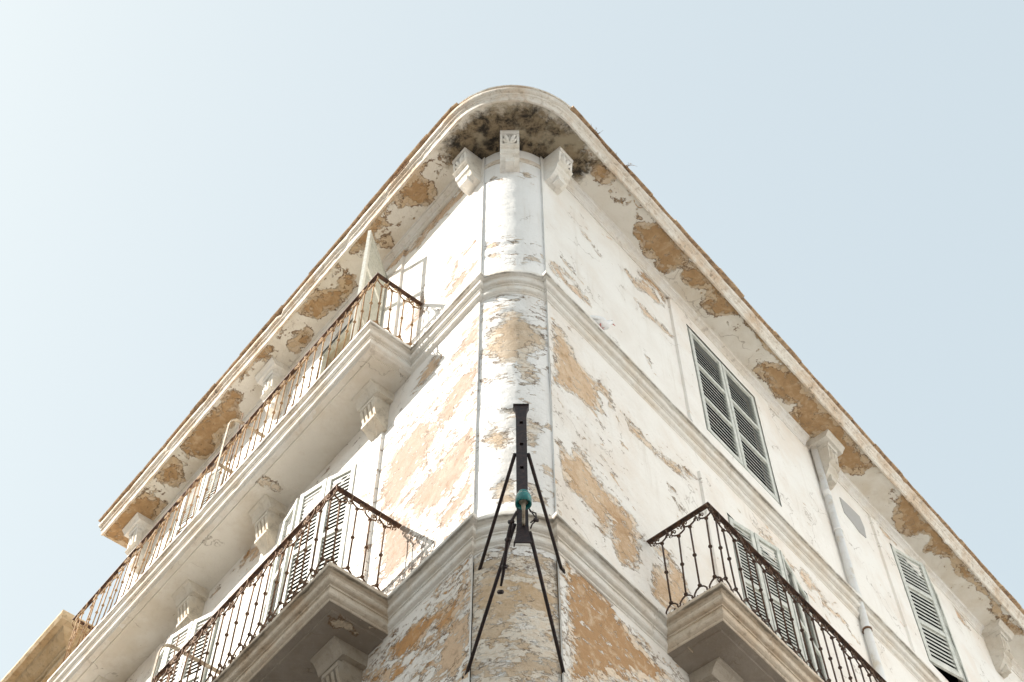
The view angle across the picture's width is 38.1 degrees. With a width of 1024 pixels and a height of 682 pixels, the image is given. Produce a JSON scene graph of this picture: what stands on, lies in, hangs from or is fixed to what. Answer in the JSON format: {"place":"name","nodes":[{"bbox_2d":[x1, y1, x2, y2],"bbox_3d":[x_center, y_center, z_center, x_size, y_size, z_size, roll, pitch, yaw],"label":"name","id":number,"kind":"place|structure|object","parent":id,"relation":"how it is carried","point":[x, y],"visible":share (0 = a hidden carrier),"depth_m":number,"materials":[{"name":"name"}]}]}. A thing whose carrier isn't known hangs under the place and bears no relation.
{"place":"outdoors","nodes":[
{"label":"outdoors","id":0,"kind":"place"},
{"bbox_2d":[0,0,1023,680],"label":"sky","id":1,"kind":"structure","parent":0,"point":[172,172],"materials":[{"name":"blue"}]},
{"label":"street","id":2,"kind":"structure","parent":0,"visible":0},
{"bbox_2d":[0,609,93,681],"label":"stone house","id":3,"kind":"structure","parent":2,"relation":"on","point":[41,659],"depth_m":18.10,"materials":[{"name":"beige stone"}]},
{"bbox_2d":[47,85,1023,681],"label":"corner building","id":4,"kind":"structure","parent":2,"relation":"on","point":[511,237],"depth_m":14.76,"materials":[{"name":"paint"}]},
{"bbox_2d":[149,633,219,681],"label":"awning frame","id":5,"kind":"object","parent":4,"relation":"on","point":[177,649],"visible":0.77,"depth_m":13.41,"materials":[{"name":"metal"}]},
{"bbox_2d":[171,496,317,677],"bbox_3d":[-2.764,2.628,13.268,0.004,1.004,3.155,37,-65,-21],"label":"thin wire","id":6,"kind":"object","parent":5,"relation":"attached to","point":[234,601],"visible":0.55,"depth_m":13.14,"materials":[{"name":"paint"}]},
{"bbox_2d":[153,608,224,681],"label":"window","id":7,"kind":"structure","parent":4,"relation":"in","point":[192,627],"depth_m":14.72,"materials":[{"name":"paint"}]},
{"bbox_2d":[166,457,230,546],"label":"window","id":8,"kind":"structure","parent":4,"relation":"in","point":[204,483],"depth_m":17.91,"materials":[{"name":"paint"}]},
{"bbox_2d":[209,413,265,493],"bbox_3d":[-2.869,1.316,16.069,0.645,1.600,0.059,35,-64,-20],"label":"awning frame","id":9,"kind":"object","parent":4,"relation":"on","point":[219,464],"visible":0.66,"depth_m":15.97,"materials":[{"name":"metal"}]},
{"bbox_2d":[61,272,422,664],"bbox_3d":[-3.036,1.719,15.921,0.629,1.011,6.050,35,-64,-20],"label":"balcony railing","id":10,"kind":"object","parent":4,"relation":"on","point":[337,322],"visible":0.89,"depth_m":15.79,"materials":[{"name":"metal"}]},
{"bbox_2d":[152,484,401,681],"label":"balcony railing","id":11,"kind":"object","parent":4,"relation":"on","point":[258,573],"visible":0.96,"depth_m":12.04,"materials":[{"name":"metal"}]},
{"bbox_2d":[318,230,386,376],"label":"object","id":12,"kind":"structure","parent":4,"relation":"in","point":[372,264],"depth_m":16.13,"materials":[{"name":"paint"}]},
{"bbox_2d":[258,464,473,681],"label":"window","id":13,"kind":"structure","parent":4,"relation":"in","point":[296,512],"depth_m":13.55,"materials":[{"name":"paint"}]},
{"bbox_2d":[389,161,408,181],"bbox_3d":[-1.278,-1.908,16.674,0.066,0.094,0.358,35,-64,-20],"label":"dry weed","id":14,"kind":"object","parent":4,"relation":"on","point":[394,176],"visible":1,"depth_m":16.67,"materials":[{"name":"brown plant"}]},
{"bbox_2d":[462,404,567,678],"bbox_3d":[0.023,1.274,10.102,0.718,1.653,1.256,0,-58,0],"label":"wire bracket","id":15,"kind":"object","parent":4,"relation":"attached to","point":[523,497],"visible":1,"depth_m":9.69,"materials":[{"name":"metal"}]},
{"bbox_2d":[589,124,602,140],"bbox_3d":[0.932,-2.318,16.464,0.207,0.058,0.125,23,-61,-14],"label":"dry weed","id":16,"kind":"object","parent":4,"relation":"on","point":[595,132],"visible":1,"depth_m":16.46,"materials":[{"name":"brown plant"}]},
{"bbox_2d":[601,140,620,163],"bbox_3d":[1.105,-2.112,16.545,0.084,0.114,0.367,-36,-64,20],"label":"dry weed","id":17,"kind":"object","parent":4,"relation":"attached to","point":[610,151],"visible":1,"depth_m":16.54,"materials":[{"name":"brown plant"}]},
{"bbox_2d":[687,326,781,554],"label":"window","id":18,"kind":"structure","parent":4,"relation":"in","point":[731,415],"depth_m":17.00,"materials":[{"name":"paint"}]},
{"bbox_2d":[646,502,886,681],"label":"balcony railing","id":19,"kind":"object","parent":4,"relation":"on","point":[750,549],"visible":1,"depth_m":12.11,"materials":[{"name":"metal"}]},
{"bbox_2d":[727,515,827,680],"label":"window","id":20,"kind":"structure","parent":4,"relation":"in","point":[781,565],"depth_m":13.96,"materials":[{"name":"paint"}]},
{"bbox_2d":[810,446,886,681],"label":"downpipe","id":21,"kind":"object","parent":4,"relation":"attached to","point":[863,617],"visible":0.92,"depth_m":16.61,"materials":[{"name":"metal"}]},
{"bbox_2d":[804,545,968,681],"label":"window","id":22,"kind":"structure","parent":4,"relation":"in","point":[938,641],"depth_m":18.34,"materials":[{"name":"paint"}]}
]}

